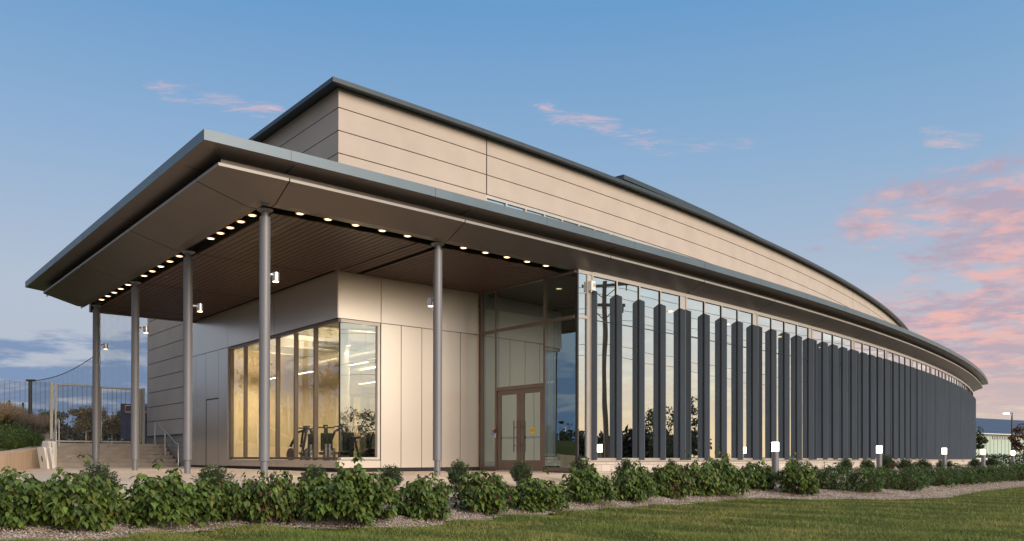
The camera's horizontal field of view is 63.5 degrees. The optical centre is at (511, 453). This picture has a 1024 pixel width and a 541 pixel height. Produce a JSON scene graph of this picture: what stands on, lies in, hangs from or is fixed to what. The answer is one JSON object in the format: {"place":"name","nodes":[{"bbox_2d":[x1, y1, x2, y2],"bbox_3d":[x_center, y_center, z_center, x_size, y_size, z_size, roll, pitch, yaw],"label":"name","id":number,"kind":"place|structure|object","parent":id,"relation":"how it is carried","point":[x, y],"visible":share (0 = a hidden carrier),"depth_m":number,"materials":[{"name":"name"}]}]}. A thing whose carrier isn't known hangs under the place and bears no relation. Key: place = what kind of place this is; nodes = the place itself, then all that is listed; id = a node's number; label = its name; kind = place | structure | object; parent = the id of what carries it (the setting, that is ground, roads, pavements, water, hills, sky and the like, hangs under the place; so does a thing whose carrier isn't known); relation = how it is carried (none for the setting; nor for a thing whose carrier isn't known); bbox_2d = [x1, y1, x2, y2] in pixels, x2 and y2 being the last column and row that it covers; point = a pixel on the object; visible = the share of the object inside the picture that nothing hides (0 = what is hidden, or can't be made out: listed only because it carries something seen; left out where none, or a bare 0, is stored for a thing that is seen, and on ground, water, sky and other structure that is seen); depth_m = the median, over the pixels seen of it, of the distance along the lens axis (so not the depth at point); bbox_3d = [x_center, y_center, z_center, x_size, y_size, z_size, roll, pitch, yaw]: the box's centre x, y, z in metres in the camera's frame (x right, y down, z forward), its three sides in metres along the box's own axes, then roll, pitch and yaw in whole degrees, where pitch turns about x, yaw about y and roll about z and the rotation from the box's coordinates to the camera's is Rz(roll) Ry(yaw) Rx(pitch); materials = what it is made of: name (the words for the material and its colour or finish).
{"place":"outdoors","nodes":[
{"label":"outdoors","id":0,"kind":"place"},
{"bbox_2d":[0,443,19,450],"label":"planter soil","id":1,"kind":"structure","parent":0,"point":[4,449],"depth_m":26.00,"materials":[{"name":"brown soil"}]},
{"bbox_2d":[0,426,20,448],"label":"planter shrub","id":2,"kind":"object","parent":1,"relation":"on","point":[4,436],"visible":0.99,"depth_m":25.94,"materials":[{"name":"green plant"}]},
{"bbox_2d":[0,426,25,447],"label":"planter shrub","id":3,"kind":"object","parent":1,"relation":"on","point":[21,442],"visible":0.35,"depth_m":27.66,"materials":[{"name":"green plant"}]},
{"bbox_2d":[15,425,37,447],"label":"planter shrub","id":4,"kind":"object","parent":1,"relation":"on","point":[31,441],"visible":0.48,"depth_m":29.00,"materials":[{"name":"green plant"}]},
{"bbox_2d":[0,466,669,506],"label":"terrace","id":5,"kind":"structure","parent":0,"point":[124,474],"depth_m":20.70,"materials":[{"name":"concrete"}]},
{"bbox_2d":[0,432,51,471],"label":"planter wall","id":6,"kind":"structure","parent":5,"relation":"on","point":[24,458],"depth_m":24.36,"materials":[{"name":"concrete"}]},
{"bbox_2d":[37,447,49,468],"bbox_3d":[-15.123,0.150,26.708,0.404,0.700,0.201,0,0,30],"label":"game board","id":7,"kind":"object","parent":5,"relation":"on","point":[43,457],"visible":1,"depth_m":26.65,"materials":[{"name":"white plastic"}]},
{"bbox_2d":[77,461,120,491],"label":"fine leaved shrub","id":8,"kind":"object","parent":5,"relation":"on","point":[101,473],"visible":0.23,"depth_m":12.45,"materials":[{"name":"green plant"}]},
{"bbox_2d":[57,443,177,466],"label":"stairs","id":9,"kind":"structure","parent":5,"relation":"on","point":[115,452],"depth_m":32.76,"materials":[{"name":"concrete"}]},
{"bbox_2d":[299,465,328,482],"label":"fine leaved shrub","id":10,"kind":"object","parent":5,"relation":"on","point":[313,472],"visible":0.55,"depth_m":15.09,"materials":[{"name":"green plant"}]},
{"bbox_2d":[378,463,404,490],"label":"fine leaved shrub","id":11,"kind":"object","parent":5,"relation":"on","point":[390,473],"visible":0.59,"depth_m":16.14,"materials":[{"name":"green plant"}]},
{"bbox_2d":[445,459,470,488],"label":"fine leaved shrub","id":12,"kind":"object","parent":5,"relation":"on","point":[454,473],"visible":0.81,"depth_m":17.23,"materials":[{"name":"green plant"}]},
{"bbox_2d":[25,76,987,477],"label":"arena building","id":13,"kind":"structure","parent":5,"relation":"on","point":[405,282],"depth_m":25.54,"materials":[{"name":"metal"}]},
{"bbox_2d":[206,398,218,466],"bbox_3d":[-10.984,-0.746,30.336,0.022,2.505,1.255,0,0,-40],"label":"side door","id":14,"kind":"structure","parent":13,"relation":"in","point":[212,405],"depth_m":30.31,"materials":[{"name":"beige metal"}]},
{"bbox_2d":[230,344,243,458],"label":"window","id":15,"kind":"structure","parent":13,"relation":"in","point":[233,348],"depth_m":29.12,"materials":[{"name":"brown metal"}]},
{"bbox_2d":[244,340,258,458],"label":"window","id":16,"kind":"structure","parent":13,"relation":"in","point":[246,345],"depth_m":28.17,"materials":[{"name":"brown metal"}]},
{"bbox_2d":[276,330,293,458],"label":"window","id":17,"kind":"structure","parent":13,"relation":"in","point":[278,336],"depth_m":26.17,"materials":[{"name":"brown metal"}]},
{"bbox_2d":[287,426,312,459],"bbox_3d":[-6.535,-0.197,26.373,1.334,1.360,0.700,0,0,42],"label":"exercise machine","id":18,"kind":"object","parent":13,"relation":"on","point":[306,452],"visible":0.6,"depth_m":26.37,"materials":[{"name":"metal"}]},
{"bbox_2d":[294,325,313,459],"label":"window","id":19,"kind":"structure","parent":13,"relation":"in","point":[296,332],"depth_m":25.17,"materials":[{"name":"brown metal"}]},
{"bbox_2d":[312,425,335,456],"bbox_3d":[-5.759,-0.200,25.562,0.700,1.360,1.299,0,0,-19],"label":"exercise machine","id":20,"kind":"object","parent":13,"relation":"on","point":[325,437],"visible":0.6,"depth_m":25.25,"materials":[{"name":"metal"}]},
{"bbox_2d":[314,318,340,459],"bbox_3d":[-5.266,-1.789,23.644,0.120,3.940,1.487,0,0,-40],"label":"window","id":21,"kind":"structure","parent":13,"relation":"in","point":[316,326],"depth_m":24.16,"materials":[{"name":"brown metal"}]},
{"bbox_2d":[339,319,379,459],"bbox_3d":[-4.325,-1.788,23.526,1.040,3.940,0.896,0,0,0],"label":"window","id":22,"kind":"structure","parent":13,"relation":"in","point":[359,341],"depth_m":23.53,"materials":[{"name":"glass"}]},
{"bbox_2d":[497,389,519,469],"bbox_3d":[-0.102,-0.699,25.086,0.197,2.410,1.072,0,0,-40],"label":"entrance door","id":23,"kind":"structure","parent":13,"relation":"in","point":[501,464],"depth_m":25.18,"materials":[{"name":"brown metal"}]},
{"bbox_2d":[520,387,542,470],"bbox_3d":[0.612,-0.702,24.290,1.048,2.410,0.193,0,0,45],"label":"entrance door","id":24,"kind":"structure","parent":13,"relation":"in","point":[536,465],"depth_m":24.32,"materials":[{"name":"brown metal"}]},
{"bbox_2d":[576,269,588,459],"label":"window","id":25,"kind":"structure","parent":13,"relation":"in","point":[583,420],"depth_m":23.02,"materials":[{"name":"glass"}]},
{"bbox_2d":[592,272,616,459],"bbox_3d":[2.608,-2.452,23.615,0.864,5.290,0.813,0,0,0],"label":"window","id":26,"kind":"structure","parent":13,"relation":"in","point":[606,285],"depth_m":23.67,"materials":[{"name":"glass"}]},
{"bbox_2d":[617,277,639,459],"bbox_3d":[3.385,-2.447,24.340,0.839,5.290,0.797,0,0,0],"label":"window","id":27,"kind":"structure","parent":13,"relation":"in","point":[629,290],"depth_m":24.40,"materials":[{"name":"glass"}]},
{"bbox_2d":[640,283,660,459],"bbox_3d":[4.146,-2.443,25.059,0.835,5.290,0.801,0,0,0],"label":"window","id":28,"kind":"structure","parent":13,"relation":"in","point":[650,294],"depth_m":25.14,"materials":[{"name":"glass"}]},
{"bbox_2d":[661,288,680,459],"bbox_3d":[4.914,-2.438,25.792,0.853,5.290,0.825,0,0,0],"label":"window","id":29,"kind":"structure","parent":13,"relation":"in","point":[671,299],"depth_m":25.86,"materials":[{"name":"glass"}]},
{"bbox_2d":[685,294,704,459],"bbox_3d":[5.883,-2.432,26.729,0.848,5.290,0.830,0,0,0],"label":"window","id":30,"kind":"structure","parent":13,"relation":"in","point":[695,304],"depth_m":26.81,"materials":[{"name":"glass"}]},
{"bbox_2d":[705,298,721,459],"bbox_3d":[6.642,-2.427,27.472,0.823,5.290,0.813,0,0,0],"label":"window","id":31,"kind":"structure","parent":13,"relation":"in","point":[713,308],"depth_m":27.57,"materials":[{"name":"glass"}]},
{"bbox_2d":[722,303,737,459],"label":"window","id":32,"kind":"structure","parent":13,"relation":"in","point":[729,312],"depth_m":28.32,"materials":[{"name":"glass"}]},
{"bbox_2d":[738,307,753,459],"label":"window","id":33,"kind":"structure","parent":13,"relation":"in","point":[746,316],"depth_m":29.06,"materials":[{"name":"glass"}]},
{"bbox_2d":[757,311,771,459],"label":"window","id":34,"kind":"structure","parent":13,"relation":"in","point":[764,320],"depth_m":30.03,"materials":[{"name":"glass"}]},
{"bbox_2d":[772,315,784,459],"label":"window","id":35,"kind":"structure","parent":13,"relation":"in","point":[778,323],"depth_m":30.84,"materials":[{"name":"glass"}]},
{"bbox_2d":[785,319,796,459],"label":"window","id":36,"kind":"structure","parent":13,"relation":"in","point":[790,326],"depth_m":31.60,"materials":[{"name":"glass"}]},
{"bbox_2d":[797,322,808,459],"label":"window","id":37,"kind":"structure","parent":13,"relation":"in","point":[802,329],"depth_m":32.36,"materials":[{"name":"glass"}]},
{"bbox_2d":[811,326,822,459],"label":"window","id":38,"kind":"structure","parent":13,"relation":"in","point":[816,333],"depth_m":33.35,"materials":[{"name":"glass"}]},
{"bbox_2d":[823,329,832,459],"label":"window","id":39,"kind":"structure","parent":13,"relation":"in","point":[827,335],"depth_m":34.17,"materials":[{"name":"glass"}]},
{"bbox_2d":[833,332,842,459],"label":"window","id":40,"kind":"structure","parent":13,"relation":"in","point":[837,338],"depth_m":34.95,"materials":[{"name":"glass"}]},
{"bbox_2d":[843,335,851,459],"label":"window","id":41,"kind":"structure","parent":13,"relation":"in","point":[847,341],"depth_m":35.74,"materials":[{"name":"glass"}]},
{"bbox_2d":[854,338,862,459],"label":"window","id":42,"kind":"structure","parent":13,"relation":"in","point":[858,344],"depth_m":36.74,"materials":[{"name":"glass"}]},
{"bbox_2d":[863,341,870,459],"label":"window","id":43,"kind":"structure","parent":13,"relation":"in","point":[866,346],"depth_m":37.62,"materials":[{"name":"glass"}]},
{"bbox_2d":[871,344,877,459],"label":"window","id":44,"kind":"structure","parent":13,"relation":"in","point":[874,348],"depth_m":38.36,"materials":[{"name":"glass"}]},
{"bbox_2d":[878,346,884,457],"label":"window","id":45,"kind":"structure","parent":13,"relation":"in","point":[881,350],"depth_m":39.16,"materials":[{"name":"metal"}]},
{"bbox_2d":[887,349,893,458],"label":"window","id":46,"kind":"structure","parent":13,"relation":"in","point":[890,353],"depth_m":40.26,"materials":[{"name":"metal"}]},
{"bbox_2d":[894,351,899,458],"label":"window","id":47,"kind":"structure","parent":13,"relation":"in","point":[896,355],"depth_m":41.03,"materials":[{"name":"metal"}]},
{"bbox_2d":[900,353,905,458],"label":"window","id":48,"kind":"structure","parent":13,"relation":"in","point":[902,357],"depth_m":41.88,"materials":[{"name":"metal"}]},
{"bbox_2d":[906,355,910,458],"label":"window","id":49,"kind":"structure","parent":13,"relation":"in","point":[908,359],"depth_m":42.71,"materials":[{"name":"glass"}]},
{"bbox_2d":[912,358,917,458],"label":"window","id":50,"kind":"structure","parent":13,"relation":"in","point":[914,361],"depth_m":43.76,"materials":[{"name":"metal"}]},
{"bbox_2d":[508,459,532,485],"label":"fine leaved shrub","id":51,"kind":"object","parent":5,"relation":"on","point":[520,471],"visible":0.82,"depth_m":18.34,"materials":[{"name":"green plant"}]},
{"bbox_2d":[568,454,589,473],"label":"fine leaved shrub","id":52,"kind":"object","parent":5,"relation":"on","point":[579,465],"visible":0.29,"depth_m":19.92,"materials":[{"name":"green plant"}]},
{"bbox_2d":[615,457,634,484],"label":"fine leaved shrub","id":53,"kind":"object","parent":5,"relation":"on","point":[624,464],"visible":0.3,"depth_m":21.05,"materials":[{"name":"green plant"}]},
{"bbox_2d":[0,480,1023,540],"bbox_3d":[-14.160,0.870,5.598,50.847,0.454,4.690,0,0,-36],"label":"gravel bed","id":54,"kind":"object","parent":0,"point":[335,522],"visible":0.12,"depth_m":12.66,"materials":[{"name":"grey gravel"}]},
{"bbox_2d":[0,466,67,529],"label":"broadleaf shrub","id":55,"kind":"object","parent":54,"relation":"on","point":[21,513],"visible":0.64,"depth_m":10.80,"materials":[{"name":"green plant"}]},
{"bbox_2d":[29,454,136,532],"bbox_3d":[-5.823,0.552,11.229,1.276,1.089,1.507,0,0,-42],"label":"broadleaf shrub","id":56,"kind":"object","parent":54,"relation":"on","point":[97,502],"visible":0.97,"depth_m":10.93,"materials":[{"name":"green plant"}]},
{"bbox_2d":[115,459,222,528],"bbox_3d":[-4.947,0.601,11.910,1.451,1.050,1.373,0,0,-2],"label":"broadleaf shrub","id":57,"kind":"object","parent":54,"relation":"on","point":[150,499],"visible":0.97,"depth_m":11.65,"materials":[{"name":"green plant"}]},
{"bbox_2d":[187,476,238,523],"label":"broadleaf shrub","id":58,"kind":"object","parent":54,"relation":"on","point":[218,493],"visible":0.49,"depth_m":12.58,"materials":[{"name":"green plant"}]},
{"bbox_2d":[190,462,237,488],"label":"fine leaved shrub","id":59,"kind":"object","parent":54,"relation":"on","point":[218,473],"visible":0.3,"depth_m":13.76,"materials":[{"name":"green plant"}]},
{"bbox_2d":[225,469,304,523],"bbox_3d":[-3.863,0.681,12.781,1.198,0.872,1.288,0,0,37],"label":"broadleaf shrub","id":60,"kind":"object","parent":54,"relation":"on","point":[249,495],"visible":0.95,"depth_m":12.56,"materials":[{"name":"green plant"}]},
{"bbox_2d":[277,463,339,520],"bbox_3d":[-3.179,0.627,13.079,0.994,0.944,1.174,0,0,-26],"label":"broadleaf shrub","id":61,"kind":"object","parent":54,"relation":"on","point":[305,489],"visible":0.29,"depth_m":12.82,"materials":[{"name":"green plant"}]},
{"bbox_2d":[302,452,399,525],"bbox_3d":[-2.525,0.552,12.760,1.477,1.155,1.398,0,0,-23],"label":"broadleaf shrub","id":62,"kind":"object","parent":54,"relation":"on","point":[357,495],"visible":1,"depth_m":12.45,"materials":[{"name":"green plant"}]},
{"bbox_2d":[386,471,453,521],"bbox_3d":[-1.456,0.706,13.538,1.056,0.842,1.114,0,0,-34],"label":"broadleaf shrub","id":63,"kind":"object","parent":54,"relation":"on","point":[417,494],"visible":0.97,"depth_m":13.32,"materials":[{"name":"green plant"}]},
{"bbox_2d":[450,470,517,515],"bbox_3d":[-0.555,0.728,15.004,1.241,0.870,1.104,0,0,16],"label":"broadleaf shrub","id":64,"kind":"object","parent":54,"relation":"on","point":[472,493],"visible":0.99,"depth_m":14.83,"materials":[{"name":"green plant"}]},
{"bbox_2d":[507,467,573,512],"bbox_3d":[0.531,0.717,15.986,1.308,0.896,1.545,0,0,20],"label":"broadleaf shrub","id":65,"kind":"object","parent":54,"relation":"on","point":[540,494],"visible":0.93,"depth_m":15.71,"materials":[{"name":"green plant"}]},
{"bbox_2d":[561,456,619,504],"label":"broadleaf shrub","id":66,"kind":"object","parent":54,"relation":"on","point":[579,485],"visible":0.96,"depth_m":17.47,"materials":[{"name":"green plant"}]},
{"bbox_2d":[609,460,658,501],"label":"broadleaf shrub","id":67,"kind":"object","parent":54,"relation":"on","point":[639,484],"visible":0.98,"depth_m":18.32,"materials":[{"name":"green plant"}]},
{"bbox_2d":[650,463,695,498],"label":"broadleaf shrub","id":68,"kind":"object","parent":54,"relation":"on","point":[671,472],"visible":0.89,"depth_m":19.55,"materials":[{"name":"green plant"}]},
{"bbox_2d":[674,450,725,497],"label":"broadleaf shrub","id":69,"kind":"object","parent":54,"relation":"on","point":[706,483],"visible":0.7,"depth_m":20.46,"materials":[{"name":"green plant"}]},
{"bbox_2d":[699,446,751,497],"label":"broadleaf shrub","id":70,"kind":"object","parent":54,"relation":"on","point":[729,475],"visible":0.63,"depth_m":21.15,"materials":[{"name":"green plant"}]},
{"bbox_2d":[0,0,1023,434],"label":"sky","id":71,"kind":"structure","parent":0,"point":[879,144],"materials":[{"name":"blue"}]},
{"bbox_2d":[0,486,1023,540],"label":"lawn","id":72,"kind":"structure","parent":0,"point":[616,536],"depth_m":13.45,"materials":[{"name":"green plant"}]},
{"bbox_2d":[976,453,1023,464],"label":"clipped hedge","id":73,"kind":"object","parent":72,"relation":"on","point":[1003,457],"visible":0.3,"depth_m":90.33,"materials":[{"name":"green plant"}]},
{"bbox_2d":[650,464,1023,499],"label":"gravel bed","id":74,"kind":"object","parent":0,"point":[772,493],"visible":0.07,"depth_m":22.01,"materials":[{"name":"grey gravel"}]},
{"bbox_2d":[740,458,775,489],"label":"broadleaf shrub","id":75,"kind":"object","parent":74,"relation":"on","point":[758,476],"visible":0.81,"depth_m":22.15,"materials":[{"name":"green plant"}]},
{"bbox_2d":[771,441,778,483],"bbox_3d":[7.493,0.292,23.559,0.203,1.285,0.203,0,0,0],"label":"bollard light","id":76,"kind":"object","parent":74,"relation":"on","point":[775,456],"visible":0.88,"depth_m":23.47,"materials":[{"name":"paint"}]},
{"bbox_2d":[769,450,820,494],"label":"broadleaf shrub","id":77,"kind":"object","parent":74,"relation":"on","point":[793,474],"visible":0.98,"depth_m":21.61,"materials":[{"name":"green plant"}]},
{"bbox_2d":[814,458,860,490],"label":"broadleaf shrub","id":78,"kind":"object","parent":74,"relation":"on","point":[830,483],"visible":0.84,"depth_m":22.47,"materials":[{"name":"green plant"}]},
{"bbox_2d":[845,460,885,492],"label":"broadleaf shrub","id":79,"kind":"object","parent":74,"relation":"on","point":[873,480],"visible":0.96,"depth_m":22.19,"materials":[{"name":"green plant"}]},
{"bbox_2d":[876,445,881,469],"bbox_3d":[13.543,0.336,30.523,0.203,1.285,0.203,0,0,0],"label":"bollard light","id":80,"kind":"object","parent":74,"relation":"on","point":[878,455],"visible":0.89,"depth_m":30.45,"materials":[{"name":"paint"}]},
{"bbox_2d":[866,465,901,489],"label":"broadleaf shrub","id":81,"kind":"object","parent":74,"relation":"on","point":[896,483],"visible":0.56,"depth_m":23.66,"materials":[{"name":"green plant"}]},
{"bbox_2d":[882,454,896,469],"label":"fine leaved shrub","id":82,"kind":"object","parent":74,"relation":"on","point":[886,461],"visible":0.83,"depth_m":33.10,"materials":[{"name":"green plant"}]},
{"bbox_2d":[893,462,930,490],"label":"broadleaf shrub","id":83,"kind":"object","parent":74,"relation":"on","point":[908,478],"visible":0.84,"depth_m":23.84,"materials":[{"name":"green plant"}]},
{"bbox_2d":[900,462,933,486],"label":"broadleaf shrub","id":84,"kind":"object","parent":74,"relation":"on","point":[925,475],"visible":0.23,"depth_m":26.13,"materials":[{"name":"green plant"}]},
{"bbox_2d":[923,463,955,486],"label":"broadleaf shrub","id":85,"kind":"object","parent":74,"relation":"on","point":[938,482],"visible":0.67,"depth_m":27.20,"materials":[{"name":"green plant"}]},
{"bbox_2d":[931,462,964,485],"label":"broadleaf shrub","id":86,"kind":"object","parent":74,"relation":"on","point":[954,476],"visible":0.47,"depth_m":28.16,"materials":[{"name":"green plant"}]},
{"bbox_2d":[949,460,977,484],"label":"broadleaf shrub","id":87,"kind":"object","parent":74,"relation":"on","point":[969,474],"visible":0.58,"depth_m":29.05,"materials":[{"name":"green plant"}]},
{"bbox_2d":[959,463,990,483],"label":"broadleaf shrub","id":88,"kind":"object","parent":74,"relation":"on","point":[981,476],"visible":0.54,"depth_m":30.06,"materials":[{"name":"green plant"}]},
{"bbox_2d":[976,426,988,449],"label":"street tree","id":89,"kind":"object","parent":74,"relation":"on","point":[980,440],"visible":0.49,"depth_m":79.16,"materials":[{"name":"green plant"}]},
{"bbox_2d":[970,462,999,482],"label":"broadleaf shrub","id":90,"kind":"object","parent":74,"relation":"on","point":[989,470],"visible":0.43,"depth_m":31.13,"materials":[{"name":"green plant"}]},
{"bbox_2d":[976,461,1012,482],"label":"broadleaf shrub","id":91,"kind":"object","parent":74,"relation":"on","point":[1003,475],"visible":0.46,"depth_m":32.32,"materials":[{"name":"green plant"}]},
{"bbox_2d":[995,459,1017,481],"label":"broadleaf shrub","id":92,"kind":"object","parent":74,"relation":"on","point":[1011,470],"visible":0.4,"depth_m":33.56,"materials":[{"name":"green plant"}]},
{"bbox_2d":[1008,423,1023,454],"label":"street tree","id":93,"kind":"object","parent":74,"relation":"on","point":[1015,443],"visible":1,"depth_m":70.16,"materials":[{"name":"green plant"}]},
{"bbox_2d":[1008,460,1023,480],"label":"broadleaf shrub","id":94,"kind":"object","parent":74,"relation":"on","point":[1019,467],"visible":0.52,"depth_m":34.78,"materials":[{"name":"green plant"}]},
{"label":"field","id":95,"kind":"structure","parent":0,"visible":0},
{"bbox_2d":[0,380,144,443],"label":"fence","id":96,"kind":"object","parent":95,"relation":"on","point":[50,424],"visible":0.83,"depth_m":33.79,"materials":[{"name":"metal"}]},
{"bbox_2d":[53,383,100,441],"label":"gate","id":97,"kind":"structure","parent":96,"relation":"attached to","point":[72,407],"depth_m":34.46,"materials":[{"name":"metal"}]},
{"bbox_2d":[100,387,141,442],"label":"gate","id":98,"kind":"structure","parent":96,"relation":"attached to","point":[116,418],"depth_m":35.56,"materials":[{"name":"metal"}]},
{"bbox_2d":[67,406,105,442],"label":"tree","id":99,"kind":"object","parent":95,"relation":"on","point":[81,420],"visible":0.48,"depth_m":108.97,"materials":[{"name":"green plant"}]},
{"bbox_2d":[48,423,140,443],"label":"woods","id":100,"kind":"object","parent":95,"relation":"on","point":[75,433],"visible":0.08,"depth_m":150.15,"materials":[{"name":"green plant"}]},
{"bbox_2d":[90,409,119,442],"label":"tree","id":101,"kind":"object","parent":95,"relation":"on","point":[110,423],"visible":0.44,"depth_m":109.07,"materials":[{"name":"green plant"}]},
{"bbox_2d":[120,404,146,443],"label":"scoreboard","id":102,"kind":"object","parent":95,"relation":"on","point":[122,420],"visible":0.07,"depth_m":105.02,"materials":[{"name":"blue metal"}]},
{"bbox_3d":[-18.691,-4.839,37.423,0.097,9.000,0.097,0,0,0],"label":"tall net pole","id":103,"kind":"object","parent":95,"relation":"on","visible":0},
{"bbox_2d":[32,313,146,440],"bbox_3d":[-17.183,-4.830,38.665,9.153,8.802,0.042,0,0,-40],"label":"sports net","id":104,"kind":"object","parent":103,"relation":"hanging from","point":[63,429],"visible":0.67,"depth_m":37.57,"materials":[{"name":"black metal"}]},
{"label":"ground","id":105,"kind":"structure","parent":0,"visible":0},
{"bbox_2d":[976,418,1023,463],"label":"warehouse","id":106,"kind":"structure","parent":105,"relation":"on","point":[1000,442],"depth_m":103.55,"materials":[{"name":"white"}]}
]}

